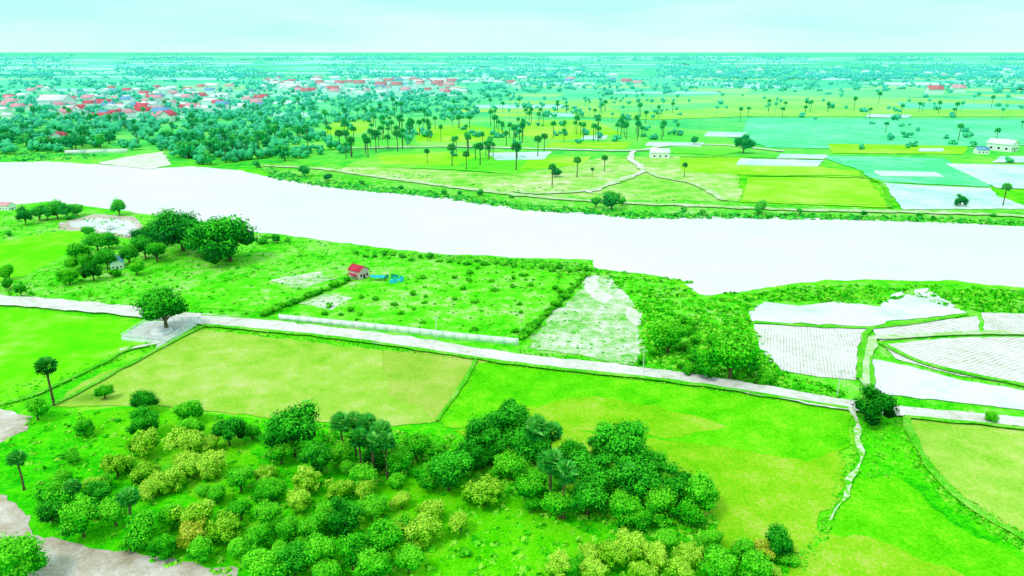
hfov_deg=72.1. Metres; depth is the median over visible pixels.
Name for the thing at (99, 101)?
house
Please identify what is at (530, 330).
hedge bush
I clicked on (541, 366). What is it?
field dike
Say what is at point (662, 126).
palm tree
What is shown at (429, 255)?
bush
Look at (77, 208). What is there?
leafy tree
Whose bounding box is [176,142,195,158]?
tree
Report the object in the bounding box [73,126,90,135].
tree
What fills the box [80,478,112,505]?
shade tree
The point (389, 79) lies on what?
house
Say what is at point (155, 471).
mango tree
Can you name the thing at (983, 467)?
stubble field
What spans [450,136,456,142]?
palm tree
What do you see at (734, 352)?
leafy tree
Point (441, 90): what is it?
house
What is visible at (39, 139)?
tree
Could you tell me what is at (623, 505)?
leafy tree
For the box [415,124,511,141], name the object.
rice field
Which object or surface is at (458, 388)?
field dike
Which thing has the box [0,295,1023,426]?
road
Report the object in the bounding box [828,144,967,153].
rice field
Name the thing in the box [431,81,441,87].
house
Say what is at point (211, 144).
palm tree
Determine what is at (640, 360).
bush
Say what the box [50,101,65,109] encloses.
house
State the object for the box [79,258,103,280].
shade tree
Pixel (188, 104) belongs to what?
house
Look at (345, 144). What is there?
palm tree
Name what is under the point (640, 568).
mango tree
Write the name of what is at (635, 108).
rice field
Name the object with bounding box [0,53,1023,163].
distant woods
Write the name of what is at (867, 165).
rice field
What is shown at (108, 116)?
palm tree
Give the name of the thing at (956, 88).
hall
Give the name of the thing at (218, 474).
mango tree
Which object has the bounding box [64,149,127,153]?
riverside wall
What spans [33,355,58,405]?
palm tree
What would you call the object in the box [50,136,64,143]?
tree
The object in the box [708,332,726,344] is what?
leafy tree
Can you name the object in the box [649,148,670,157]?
shed
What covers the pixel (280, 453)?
leafy tree
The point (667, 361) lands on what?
scrub growth
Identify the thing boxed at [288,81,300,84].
house
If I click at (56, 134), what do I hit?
house
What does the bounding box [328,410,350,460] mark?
palm tree
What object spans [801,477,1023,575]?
rice field
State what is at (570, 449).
shade tree
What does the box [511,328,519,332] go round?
bush
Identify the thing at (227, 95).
house
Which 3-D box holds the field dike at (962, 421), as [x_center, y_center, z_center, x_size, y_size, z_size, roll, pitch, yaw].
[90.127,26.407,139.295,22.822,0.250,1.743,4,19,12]
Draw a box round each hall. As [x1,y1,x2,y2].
[36,95,74,104]
[924,85,944,93]
[948,84,966,92]
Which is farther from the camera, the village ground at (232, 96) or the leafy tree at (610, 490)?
the village ground at (232, 96)
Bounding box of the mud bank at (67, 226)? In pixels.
[58,214,141,238]
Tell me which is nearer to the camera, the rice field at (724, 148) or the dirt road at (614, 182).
the dirt road at (614, 182)
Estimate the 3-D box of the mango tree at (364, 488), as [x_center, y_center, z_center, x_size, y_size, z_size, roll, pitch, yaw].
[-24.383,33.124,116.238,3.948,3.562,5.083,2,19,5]
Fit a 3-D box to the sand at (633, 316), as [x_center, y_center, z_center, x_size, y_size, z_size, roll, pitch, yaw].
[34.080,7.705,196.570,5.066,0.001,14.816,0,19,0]
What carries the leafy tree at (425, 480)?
on the grove floor
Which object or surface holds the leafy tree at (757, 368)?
on the river bank at (849, 386)
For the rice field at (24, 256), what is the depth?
261.49 m
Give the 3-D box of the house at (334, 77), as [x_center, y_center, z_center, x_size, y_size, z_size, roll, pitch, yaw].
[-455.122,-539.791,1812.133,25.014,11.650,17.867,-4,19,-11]
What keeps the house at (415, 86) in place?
on the ground at (706, 124)
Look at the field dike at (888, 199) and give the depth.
393.99 m
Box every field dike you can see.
[0,345,134,404]
[54,326,202,403]
[201,314,342,327]
[202,324,848,408]
[436,359,476,419]
[680,156,813,158]
[748,175,892,207]
[754,313,969,327]
[855,327,873,377]
[858,170,991,187]
[869,356,875,386]
[903,416,1023,539]
[904,414,1023,428]
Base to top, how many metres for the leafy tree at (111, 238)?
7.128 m
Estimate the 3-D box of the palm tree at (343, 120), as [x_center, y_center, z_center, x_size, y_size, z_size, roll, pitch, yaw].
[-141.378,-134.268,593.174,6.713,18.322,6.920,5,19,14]
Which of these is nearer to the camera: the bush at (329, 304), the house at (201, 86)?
the bush at (329, 304)
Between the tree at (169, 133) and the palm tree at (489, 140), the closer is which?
the palm tree at (489, 140)
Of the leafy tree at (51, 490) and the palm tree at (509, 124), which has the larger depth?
the palm tree at (509, 124)
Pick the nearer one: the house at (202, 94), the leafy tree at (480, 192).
the leafy tree at (480, 192)
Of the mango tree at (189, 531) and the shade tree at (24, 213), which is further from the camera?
the shade tree at (24, 213)
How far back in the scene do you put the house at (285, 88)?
1328.15 m
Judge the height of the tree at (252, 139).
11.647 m
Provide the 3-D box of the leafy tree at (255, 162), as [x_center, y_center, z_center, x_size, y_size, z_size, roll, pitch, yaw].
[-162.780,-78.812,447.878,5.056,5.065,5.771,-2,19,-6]
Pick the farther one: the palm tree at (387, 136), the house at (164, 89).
the house at (164, 89)
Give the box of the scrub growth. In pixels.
[0,212,1023,397]
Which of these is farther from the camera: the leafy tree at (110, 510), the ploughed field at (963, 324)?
the ploughed field at (963, 324)
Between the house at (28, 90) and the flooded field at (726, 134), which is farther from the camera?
the house at (28, 90)
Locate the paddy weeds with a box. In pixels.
[723,288,1023,387]
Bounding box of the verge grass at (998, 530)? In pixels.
[0,326,1023,575]
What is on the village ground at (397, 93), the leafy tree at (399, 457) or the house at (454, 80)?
the house at (454, 80)
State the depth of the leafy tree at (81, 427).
133.84 m
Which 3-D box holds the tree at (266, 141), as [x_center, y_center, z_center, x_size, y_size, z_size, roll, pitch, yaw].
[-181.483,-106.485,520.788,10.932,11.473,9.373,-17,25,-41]
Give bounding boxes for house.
[0,107,12,113]
[0,113,15,118]
[1,100,17,102]
[6,98,20,102]
[9,103,25,110]
[16,93,29,98]
[25,88,38,93]
[25,104,34,110]
[40,86,55,91]
[49,131,68,137]
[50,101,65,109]
[56,109,66,117]
[73,104,88,113]
[80,95,96,101]
[82,100,95,105]
[96,99,112,104]
[96,112,113,120]
[100,88,108,92]
[100,102,116,105]
[102,103,115,109]
[106,109,120,118]
[111,104,128,109]
[118,96,135,103]
[120,109,135,117]
[122,88,133,93]
[134,103,150,107]
[136,107,151,115]
[138,91,152,93]
[140,101,158,105]
[149,95,162,101]
[151,107,171,111]
[152,85,160,90]
[158,87,171,92]
[158,110,177,121]
[164,91,173,97]
[167,90,180,93]
[180,94,193,99]
[183,88,194,92]
[185,103,200,107]
[194,92,208,99]
[195,84,206,89]
[195,105,214,111]
[201,98,219,104]
[204,88,216,93]
[205,83,220,89]
[209,94,224,97]
[211,100,222,106]
[215,101,229,107]
[216,93,229,98]
[225,84,234,88]
[230,103,244,109]
[242,97,252,101]
[249,99,263,103]
[253,94,267,98]
[262,78,270,84]
[269,81,279,86]
[282,86,291,90]
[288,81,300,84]
[301,88,311,91]
[307,87,317,93]
[310,78,322,82]
[319,83,330,86]
[321,86,327,91]
[329,88,340,94]
[330,76,339,79]
[334,80,346,86]
[345,80,352,84]
[347,263,368,279]
[353,80,364,86]
[362,78,371,82]
[375,81,386,85]
[376,90,387,94]
[384,78,392,81]
[391,82,402,88]
[393,78,402,82]
[400,87,410,92]
[401,77,409,81]
[410,83,418,89]
[424,78,431,84]
[424,87,431,91]
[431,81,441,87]
[439,88,448,93]
[442,82,454,87]
[446,78,457,84]
[458,89,466,93]
[505,80,514,85]
[517,76,526,80]
[564,79,572,82]
[573,83,584,87]
[610,73,617,76]
[621,78,631,84]
[632,80,641,85]
[973,147,989,153]
[986,138,1019,151]
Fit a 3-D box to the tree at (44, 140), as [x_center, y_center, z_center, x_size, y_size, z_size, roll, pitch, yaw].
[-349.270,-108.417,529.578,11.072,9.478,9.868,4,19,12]
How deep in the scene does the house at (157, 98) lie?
1036.76 m
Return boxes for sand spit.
[99,152,171,168]
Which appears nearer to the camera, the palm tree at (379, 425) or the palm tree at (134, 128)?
the palm tree at (379, 425)
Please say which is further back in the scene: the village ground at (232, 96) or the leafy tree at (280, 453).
the village ground at (232, 96)
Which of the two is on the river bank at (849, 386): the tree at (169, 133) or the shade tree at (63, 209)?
the shade tree at (63, 209)
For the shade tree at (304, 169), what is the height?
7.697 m
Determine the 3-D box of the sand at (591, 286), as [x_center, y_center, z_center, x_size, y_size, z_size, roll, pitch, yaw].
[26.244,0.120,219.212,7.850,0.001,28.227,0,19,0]
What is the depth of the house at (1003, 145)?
522.89 m
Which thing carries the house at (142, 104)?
on the village ground at (232, 96)
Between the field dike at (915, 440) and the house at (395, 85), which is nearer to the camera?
the field dike at (915, 440)
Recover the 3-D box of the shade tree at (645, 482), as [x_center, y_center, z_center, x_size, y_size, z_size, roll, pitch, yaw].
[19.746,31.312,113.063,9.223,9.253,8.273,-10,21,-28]
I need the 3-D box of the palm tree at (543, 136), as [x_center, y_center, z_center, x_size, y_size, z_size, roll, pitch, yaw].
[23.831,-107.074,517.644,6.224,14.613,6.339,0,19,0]
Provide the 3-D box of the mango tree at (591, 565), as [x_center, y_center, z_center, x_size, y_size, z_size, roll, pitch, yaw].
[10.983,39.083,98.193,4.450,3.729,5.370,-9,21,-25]
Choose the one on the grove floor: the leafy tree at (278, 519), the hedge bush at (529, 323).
the leafy tree at (278, 519)
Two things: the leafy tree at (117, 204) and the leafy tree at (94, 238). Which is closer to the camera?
the leafy tree at (94, 238)
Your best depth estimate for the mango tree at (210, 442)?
128.23 m
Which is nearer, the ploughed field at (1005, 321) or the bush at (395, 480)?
the bush at (395, 480)
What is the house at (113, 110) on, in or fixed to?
on the village ground at (232, 96)
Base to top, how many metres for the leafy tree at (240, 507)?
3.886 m
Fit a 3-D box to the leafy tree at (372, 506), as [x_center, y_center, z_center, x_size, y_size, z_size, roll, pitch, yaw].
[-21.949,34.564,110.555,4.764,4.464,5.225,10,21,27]
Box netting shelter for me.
[370,274,403,282]
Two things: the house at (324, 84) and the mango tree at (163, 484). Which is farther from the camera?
the house at (324, 84)
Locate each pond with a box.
[68,218,136,234]
[748,288,964,325]
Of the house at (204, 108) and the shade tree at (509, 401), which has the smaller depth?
the shade tree at (509, 401)
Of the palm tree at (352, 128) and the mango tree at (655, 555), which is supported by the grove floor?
the mango tree at (655, 555)
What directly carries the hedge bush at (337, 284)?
on the garden at (266, 292)
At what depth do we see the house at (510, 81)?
1527.65 m
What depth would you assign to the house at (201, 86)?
1364.77 m
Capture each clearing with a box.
[73,409,264,512]
[372,478,486,563]
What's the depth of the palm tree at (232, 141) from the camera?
477.25 m
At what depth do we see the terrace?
183.67 m
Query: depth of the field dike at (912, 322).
189.46 m
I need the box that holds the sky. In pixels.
[0,0,1023,51]
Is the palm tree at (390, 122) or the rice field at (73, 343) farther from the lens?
the palm tree at (390, 122)
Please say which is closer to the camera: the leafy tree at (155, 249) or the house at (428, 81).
the leafy tree at (155, 249)
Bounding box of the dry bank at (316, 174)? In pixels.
[259,162,1023,223]
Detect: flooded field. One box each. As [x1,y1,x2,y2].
[490,151,550,159]
[581,135,607,138]
[645,142,702,145]
[705,131,747,136]
[736,159,823,166]
[776,154,827,158]
[866,114,911,117]
[872,358,1023,408]
[873,170,943,176]
[879,183,1023,209]
[919,148,943,150]
[944,163,1023,188]
[993,156,1023,162]
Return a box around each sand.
[277,272,336,287]
[301,294,351,309]
[584,275,611,303]
[626,307,645,324]
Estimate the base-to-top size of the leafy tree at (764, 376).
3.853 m
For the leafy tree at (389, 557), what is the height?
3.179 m
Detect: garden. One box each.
[143,276,350,312]
[290,257,580,342]
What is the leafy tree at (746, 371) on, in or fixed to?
on the river bank at (849, 386)
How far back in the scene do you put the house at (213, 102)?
946.76 m
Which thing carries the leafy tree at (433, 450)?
on the grove floor
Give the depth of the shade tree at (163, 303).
180.78 m
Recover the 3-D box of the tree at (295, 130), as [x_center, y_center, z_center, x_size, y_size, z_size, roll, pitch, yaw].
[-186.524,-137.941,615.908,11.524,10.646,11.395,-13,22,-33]
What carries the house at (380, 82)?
on the ground at (706, 124)
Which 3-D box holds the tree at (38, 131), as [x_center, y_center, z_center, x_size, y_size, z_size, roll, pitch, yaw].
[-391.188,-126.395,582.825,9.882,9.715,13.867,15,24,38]
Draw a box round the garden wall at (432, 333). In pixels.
[278,314,518,345]
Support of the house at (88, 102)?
on the village ground at (232, 96)
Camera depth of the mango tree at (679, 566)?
97.07 m
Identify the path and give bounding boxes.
[120,342,159,349]
[829,406,864,520]
[859,330,1023,385]
[879,341,1023,385]
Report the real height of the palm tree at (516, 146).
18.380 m
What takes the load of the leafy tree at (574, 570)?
on the grove floor
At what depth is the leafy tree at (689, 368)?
158.82 m
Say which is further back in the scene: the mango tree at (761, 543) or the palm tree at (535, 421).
the palm tree at (535, 421)
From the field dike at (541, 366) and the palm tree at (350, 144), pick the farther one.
the palm tree at (350, 144)
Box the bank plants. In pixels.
[0,150,1023,225]
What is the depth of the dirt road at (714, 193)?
388.01 m
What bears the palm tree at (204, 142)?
on the ground at (706, 124)
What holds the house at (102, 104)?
on the village ground at (232, 96)
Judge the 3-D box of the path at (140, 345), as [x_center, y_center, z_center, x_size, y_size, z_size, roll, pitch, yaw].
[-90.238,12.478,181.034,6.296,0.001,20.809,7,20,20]
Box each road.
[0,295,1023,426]
[263,165,1023,216]
[354,144,783,150]
[512,176,633,193]
[586,151,645,192]
[637,167,726,199]
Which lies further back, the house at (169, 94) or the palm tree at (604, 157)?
the house at (169, 94)
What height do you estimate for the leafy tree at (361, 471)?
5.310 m
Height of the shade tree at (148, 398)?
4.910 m
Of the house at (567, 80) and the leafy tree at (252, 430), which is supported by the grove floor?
the leafy tree at (252, 430)
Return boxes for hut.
[0,202,15,210]
[102,223,114,230]
[109,256,123,269]
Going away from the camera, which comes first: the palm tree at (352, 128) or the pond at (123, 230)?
the pond at (123, 230)
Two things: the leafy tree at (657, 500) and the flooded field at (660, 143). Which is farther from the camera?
the flooded field at (660, 143)
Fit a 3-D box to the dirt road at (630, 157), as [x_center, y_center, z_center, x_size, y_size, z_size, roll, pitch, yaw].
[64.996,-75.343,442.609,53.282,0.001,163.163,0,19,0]
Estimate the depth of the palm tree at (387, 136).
529.18 m
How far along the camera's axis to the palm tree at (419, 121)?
610.11 m
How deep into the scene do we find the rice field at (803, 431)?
137.75 m
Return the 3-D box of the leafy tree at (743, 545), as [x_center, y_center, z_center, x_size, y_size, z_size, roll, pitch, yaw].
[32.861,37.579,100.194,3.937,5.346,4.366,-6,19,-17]
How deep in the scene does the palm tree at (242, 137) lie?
505.59 m
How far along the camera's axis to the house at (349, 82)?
1584.96 m
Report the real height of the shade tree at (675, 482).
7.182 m
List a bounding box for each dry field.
[337,156,742,200]
[740,193,885,204]
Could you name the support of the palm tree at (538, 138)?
on the flooded field at (521, 155)
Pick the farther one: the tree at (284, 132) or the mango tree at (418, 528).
the tree at (284, 132)
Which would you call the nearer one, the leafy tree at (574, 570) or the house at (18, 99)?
the leafy tree at (574, 570)
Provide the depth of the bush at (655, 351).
169.93 m
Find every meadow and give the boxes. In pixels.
[356,487,618,575]
[453,508,610,575]
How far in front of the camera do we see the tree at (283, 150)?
472.71 m
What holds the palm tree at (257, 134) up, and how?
on the ground at (706, 124)
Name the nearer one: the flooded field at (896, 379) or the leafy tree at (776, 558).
the leafy tree at (776, 558)
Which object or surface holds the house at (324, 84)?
on the village ground at (397, 93)
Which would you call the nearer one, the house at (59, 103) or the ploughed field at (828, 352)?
the ploughed field at (828, 352)
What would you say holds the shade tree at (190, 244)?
on the river bank at (849, 386)
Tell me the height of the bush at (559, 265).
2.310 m
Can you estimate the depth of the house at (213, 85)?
1376.21 m
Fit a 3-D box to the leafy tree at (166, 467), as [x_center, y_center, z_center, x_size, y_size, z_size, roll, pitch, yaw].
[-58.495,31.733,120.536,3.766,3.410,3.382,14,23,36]
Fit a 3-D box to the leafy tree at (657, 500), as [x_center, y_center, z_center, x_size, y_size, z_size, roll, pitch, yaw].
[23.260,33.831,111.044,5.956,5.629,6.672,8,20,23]
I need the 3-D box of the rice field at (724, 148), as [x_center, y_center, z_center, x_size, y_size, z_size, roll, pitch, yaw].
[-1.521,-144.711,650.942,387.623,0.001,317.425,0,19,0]
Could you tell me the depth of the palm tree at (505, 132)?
549.03 m
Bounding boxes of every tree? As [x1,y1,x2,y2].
[0,135,8,142]
[0,263,13,277]
[0,532,50,575]
[1,277,12,289]
[2,131,17,141]
[4,448,27,490]
[12,281,26,295]
[14,133,30,145]
[14,206,32,224]
[19,123,25,132]
[21,396,50,420]
[24,130,37,139]
[30,129,42,133]
[30,205,43,220]
[30,478,79,518]
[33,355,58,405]
[34,498,65,522]
[35,136,51,149]
[37,202,58,219]
[41,137,54,143]
[41,199,65,218]
[43,128,50,150]
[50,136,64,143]
[51,467,74,483]
[55,203,73,214]
[55,267,80,283]
[55,494,100,540]
[56,126,62,136]
[58,446,81,464]
[61,478,82,500]
[62,255,79,267]
[63,136,83,149]
[65,134,78,149]
[66,107,72,119]
[66,241,93,265]
[71,203,83,215]
[72,417,95,437]
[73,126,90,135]
[75,254,93,264]
[77,134,86,146]
[79,125,86,134]
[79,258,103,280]
[80,226,95,233]
[80,230,108,250]
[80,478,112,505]
[82,476,107,487]
[86,113,93,128]
[92,134,104,148]
[93,248,117,269]
[93,384,114,398]
[94,494,131,526]
[96,471,114,485]
[98,453,136,476]
[100,128,117,143]
[101,231,120,248]
[106,113,111,121]
[109,197,126,214]
[114,486,140,518]
[118,242,139,262]
[122,507,158,551]
[124,427,161,457]
[126,219,159,242]
[126,403,161,434]
[127,460,161,483]
[128,259,145,274]
[129,233,153,258]
[129,389,160,407]
[131,125,139,143]
[132,284,189,327]
[136,479,158,503]
[140,473,171,494]
[144,242,167,261]
[146,533,178,561]
[148,469,161,477]
[150,208,201,250]
[155,502,183,527]
[159,129,173,136]
[159,465,187,492]
[161,425,205,453]
[161,463,176,473]
[167,498,217,528]
[172,399,207,420]
[172,450,196,465]
[175,516,208,549]
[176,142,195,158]
[176,452,201,475]
[177,416,208,430]
[179,130,198,140]
[180,227,204,250]
[185,214,260,263]
[185,533,215,564]
[192,117,198,126]
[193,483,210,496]
[194,449,228,478]
[201,150,215,164]
[201,434,220,451]
[201,469,222,479]
[202,139,209,149]
[204,509,243,544]
[206,141,214,152]
[206,483,226,503]
[207,141,228,156]
[208,128,217,137]
[210,416,248,445]
[215,128,228,137]
[218,128,224,140]
[220,141,228,162]
[225,497,252,520]
[226,465,254,490]
[226,534,258,563]
[229,132,241,140]
[229,139,235,147]
[237,545,291,575]
[238,134,245,147]
[242,138,249,150]
[242,423,262,440]
[243,521,277,548]
[245,135,255,143]
[252,160,260,167]
[252,483,274,502]
[252,498,281,524]
[253,130,266,143]
[253,464,279,480]
[254,130,260,149]
[254,476,275,489]
[259,398,324,456]
[260,136,270,146]
[261,440,298,464]
[262,478,288,501]
[265,123,278,135]
[269,513,282,532]
[271,144,291,160]
[271,233,280,242]
[272,539,287,550]
[274,541,310,575]
[275,513,300,542]
[280,128,289,138]
[285,489,312,513]
[292,124,304,135]
[292,464,322,492]
[294,535,308,545]
[297,164,310,175]
[297,438,332,473]
[297,510,331,538]
[302,531,338,565]
[304,134,309,150]
[310,558,345,575]
[314,500,334,516]
[322,477,355,500]
[323,174,332,180]
[327,495,363,538]
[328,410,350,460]
[331,440,355,462]
[333,532,369,570]
[334,129,342,144]
[339,459,353,473]
[340,118,347,138]
[342,141,347,158]
[343,129,349,141]
[345,462,377,491]
[346,426,368,463]
[347,136,354,156]
[347,142,353,156]
[347,411,361,455]
[349,125,356,144]
[351,476,376,499]
[352,546,394,575]
[356,411,375,463]
[357,493,388,519]
[359,449,385,472]
[361,133,367,153]
[361,431,380,476]
[362,136,370,156]
[365,516,403,552]
[369,418,393,469]
[371,130,379,151]
[377,431,396,478]
[379,551,393,562]
[382,443,414,474]
[384,134,390,149]
[388,120,393,131]
[389,490,412,508]
[393,129,401,151]
[393,521,404,532]
[393,541,427,573]
[399,134,404,149]
[402,431,434,460]
[402,513,444,542]
[405,119,412,134]
[406,539,428,551]
[412,461,439,490]
[413,499,446,517]
[416,119,421,135]
[423,148,428,163]
[424,441,447,460]
[426,449,473,491]
[447,143,455,165]
[447,510,468,536]
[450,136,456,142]
[453,439,483,471]
[459,473,504,506]
[462,151,469,168]
[462,412,502,451]
[464,133,471,150]
[475,142,483,164]
[476,451,491,467]
[477,189,483,194]
[478,449,489,466]
[482,402,529,445]
[485,428,513,464]
[486,137,492,158]
[488,108,493,125]
[491,113,497,129]
[491,465,509,478]
[492,448,525,480]
[498,397,526,410]
[503,130,508,145]
[507,121,511,137]
[508,424,551,466]
[509,456,534,478]
[510,141,521,169]
[511,124,516,138]
[513,471,548,500]
[519,121,525,141]
[522,495,542,510]
[523,413,550,466]
[527,466,548,476]
[533,135,541,155]
[536,448,564,493]
[539,491,573,519]
[540,421,563,447]
[540,474,566,494]
[541,133,547,151]
[542,547,570,575]
[548,163,556,184]
[550,120,555,137]
[551,168,562,176]
[551,457,578,519]
[554,436,589,466]
[565,557,580,575]
[567,469,610,515]
[571,451,614,479]
[573,156,580,176]
[574,114,579,133]
[577,541,598,557]
[578,549,609,575]
[581,121,586,139]
[587,434,604,455]
[587,490,607,511]
[590,123,596,140]
[590,197,600,207]
[590,418,653,465]
[595,125,601,141]
[595,539,631,570]
[600,190,621,208]
[601,155,608,171]
[603,473,622,497]
[604,453,663,503]
[607,486,644,528]
[614,527,650,559]
[617,117,624,134]
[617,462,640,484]
[618,198,625,205]
[624,560,658,575]
[628,506,653,531]
[634,120,641,140]
[640,446,669,479]
[642,480,680,514]
[643,540,668,572]
[648,315,688,353]
[654,460,695,506]
[654,527,679,549]
[659,124,664,139]
[661,120,666,136]
[661,550,695,575]
[667,497,707,527]
[670,541,706,566]
[676,361,685,368]
[678,341,691,349]
[681,467,721,513]
[682,362,696,375]
[684,324,693,334]
[688,320,698,326]
[689,348,716,377]
[691,135,698,143]
[696,529,724,547]
[696,543,738,575]
[705,330,765,378]
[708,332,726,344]
[722,328,731,335]
[729,536,741,548]
[729,536,757,565]
[734,133,757,152]
[738,549,773,575]
[741,358,762,371]
[741,367,751,374]
[751,537,775,560]
[754,199,767,212]
[756,369,774,384]
[765,522,795,556]
[768,548,782,561]
[769,564,781,575]
[851,382,900,425]
[954,193,969,205]
[956,123,964,140]
[985,410,999,422]
[994,127,1000,137]
[1001,182,1012,205]
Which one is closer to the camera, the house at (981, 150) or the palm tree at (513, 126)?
the house at (981, 150)
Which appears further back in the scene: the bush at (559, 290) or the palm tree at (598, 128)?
the palm tree at (598, 128)
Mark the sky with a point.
(25, 25)
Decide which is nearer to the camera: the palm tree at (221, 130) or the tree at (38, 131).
the palm tree at (221, 130)
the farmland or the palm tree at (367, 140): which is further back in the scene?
the farmland
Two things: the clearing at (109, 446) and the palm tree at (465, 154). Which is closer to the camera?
the clearing at (109, 446)
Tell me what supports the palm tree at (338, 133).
on the ground at (706, 124)
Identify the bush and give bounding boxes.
[3,230,12,235]
[63,212,76,218]
[107,268,122,275]
[117,535,136,551]
[256,235,270,243]
[258,309,268,315]
[270,306,278,310]
[272,302,281,309]
[278,300,285,307]
[288,297,298,303]
[304,291,314,296]
[313,289,320,294]
[325,302,332,307]
[328,281,334,287]
[333,280,340,286]
[344,276,351,280]
[372,296,378,300]
[386,472,406,489]
[391,512,409,526]
[425,252,433,258]
[458,546,471,556]
[478,261,489,265]
[490,287,499,291]
[510,261,516,267]
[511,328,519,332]
[518,327,528,335]
[524,326,534,334]
[525,322,537,327]
[532,320,541,324]
[546,265,554,271]
[550,300,559,306]
[555,262,562,268]
[557,288,564,292]
[558,293,568,299]
[575,552,585,563]
[579,271,590,276]
[583,266,592,270]
[637,356,644,364]
[649,347,664,356]
[650,512,673,529]
[672,313,687,323]
[685,347,698,355]
[689,334,701,343]
[732,371,747,379]
[779,553,800,567]
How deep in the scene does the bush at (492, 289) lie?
216.50 m
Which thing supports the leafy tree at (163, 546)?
on the grove floor
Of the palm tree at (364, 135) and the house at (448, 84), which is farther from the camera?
the house at (448, 84)
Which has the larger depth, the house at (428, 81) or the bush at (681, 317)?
the house at (428, 81)
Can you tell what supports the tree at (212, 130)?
on the ground at (706, 124)
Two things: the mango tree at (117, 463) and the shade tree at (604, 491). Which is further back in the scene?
the mango tree at (117, 463)
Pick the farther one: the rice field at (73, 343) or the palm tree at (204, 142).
the palm tree at (204, 142)
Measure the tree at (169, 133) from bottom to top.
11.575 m
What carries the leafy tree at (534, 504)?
on the grove floor
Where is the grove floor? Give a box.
[0,407,804,575]
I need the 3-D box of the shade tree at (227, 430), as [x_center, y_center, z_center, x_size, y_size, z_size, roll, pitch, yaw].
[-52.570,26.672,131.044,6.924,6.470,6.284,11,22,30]
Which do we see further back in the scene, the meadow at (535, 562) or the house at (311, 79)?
the house at (311, 79)
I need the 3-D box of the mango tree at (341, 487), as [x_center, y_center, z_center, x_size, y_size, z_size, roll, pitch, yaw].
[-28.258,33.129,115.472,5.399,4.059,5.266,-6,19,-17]
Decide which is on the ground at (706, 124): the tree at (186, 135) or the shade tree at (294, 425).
the tree at (186, 135)
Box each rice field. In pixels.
[0,230,83,280]
[0,309,137,402]
[312,117,742,154]
[323,120,374,134]
[345,150,587,173]
[377,152,477,164]
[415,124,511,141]
[439,363,853,459]
[451,429,850,559]
[516,399,731,437]
[520,120,621,139]
[520,156,590,170]
[543,142,631,148]
[561,94,1023,119]
[609,102,725,112]
[679,157,862,177]
[689,405,850,457]
[740,177,886,206]
[742,118,1023,147]
[745,89,983,97]
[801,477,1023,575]
[803,534,970,575]
[825,156,991,186]
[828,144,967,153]
[896,102,1023,108]
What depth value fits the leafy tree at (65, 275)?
221.53 m
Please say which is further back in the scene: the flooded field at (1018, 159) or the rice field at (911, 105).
the rice field at (911, 105)
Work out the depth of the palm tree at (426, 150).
461.08 m
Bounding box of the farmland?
[0,56,1023,116]
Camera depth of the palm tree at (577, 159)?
409.82 m
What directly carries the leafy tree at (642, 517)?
on the grove floor
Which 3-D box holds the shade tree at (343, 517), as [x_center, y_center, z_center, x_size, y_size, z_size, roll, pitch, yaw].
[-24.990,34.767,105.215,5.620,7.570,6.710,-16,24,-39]
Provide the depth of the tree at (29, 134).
557.47 m
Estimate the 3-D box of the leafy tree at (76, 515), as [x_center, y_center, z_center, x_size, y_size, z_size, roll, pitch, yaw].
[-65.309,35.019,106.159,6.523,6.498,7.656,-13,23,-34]
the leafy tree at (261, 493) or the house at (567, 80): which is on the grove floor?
the leafy tree at (261, 493)
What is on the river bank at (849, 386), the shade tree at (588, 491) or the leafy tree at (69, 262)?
the leafy tree at (69, 262)
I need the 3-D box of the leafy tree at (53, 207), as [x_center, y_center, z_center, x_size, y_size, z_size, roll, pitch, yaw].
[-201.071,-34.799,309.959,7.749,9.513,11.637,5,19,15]
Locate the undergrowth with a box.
[1,410,799,575]
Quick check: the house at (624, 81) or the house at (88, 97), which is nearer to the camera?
the house at (88, 97)
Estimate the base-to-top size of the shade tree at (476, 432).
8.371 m
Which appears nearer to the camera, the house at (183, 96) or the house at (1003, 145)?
the house at (1003, 145)
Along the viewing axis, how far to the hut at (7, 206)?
327.90 m
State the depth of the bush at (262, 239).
269.87 m
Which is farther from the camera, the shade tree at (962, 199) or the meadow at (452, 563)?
the shade tree at (962, 199)
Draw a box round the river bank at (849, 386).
[0,201,1023,416]
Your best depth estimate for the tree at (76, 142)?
527.33 m
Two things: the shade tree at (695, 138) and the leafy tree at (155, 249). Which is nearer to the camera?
the leafy tree at (155, 249)
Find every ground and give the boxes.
[0,52,1023,575]
[0,409,28,441]
[0,496,243,575]
[21,90,262,119]
[266,82,460,98]
[519,275,643,365]
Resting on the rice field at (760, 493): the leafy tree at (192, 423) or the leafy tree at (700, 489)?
the leafy tree at (700, 489)
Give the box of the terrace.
[121,317,200,347]
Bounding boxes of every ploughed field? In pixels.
[754,324,865,379]
[873,316,979,340]
[886,337,1023,382]
[981,312,1023,334]
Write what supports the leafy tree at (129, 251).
on the river bank at (849, 386)
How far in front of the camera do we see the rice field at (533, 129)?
667.56 m
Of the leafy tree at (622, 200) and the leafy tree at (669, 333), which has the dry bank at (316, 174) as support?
the leafy tree at (622, 200)
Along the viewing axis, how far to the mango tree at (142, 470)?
119.10 m
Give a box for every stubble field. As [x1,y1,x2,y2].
[56,329,471,425]
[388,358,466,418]
[911,419,1023,531]
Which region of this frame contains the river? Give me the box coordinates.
[0,161,1023,294]
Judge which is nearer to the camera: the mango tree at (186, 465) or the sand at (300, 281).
the mango tree at (186, 465)
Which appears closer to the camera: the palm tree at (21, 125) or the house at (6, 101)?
the palm tree at (21, 125)
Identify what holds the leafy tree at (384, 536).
on the grove floor
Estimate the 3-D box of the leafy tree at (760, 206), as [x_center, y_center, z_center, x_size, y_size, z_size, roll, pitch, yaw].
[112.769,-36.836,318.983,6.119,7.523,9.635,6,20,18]
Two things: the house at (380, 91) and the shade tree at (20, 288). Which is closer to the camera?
the shade tree at (20, 288)

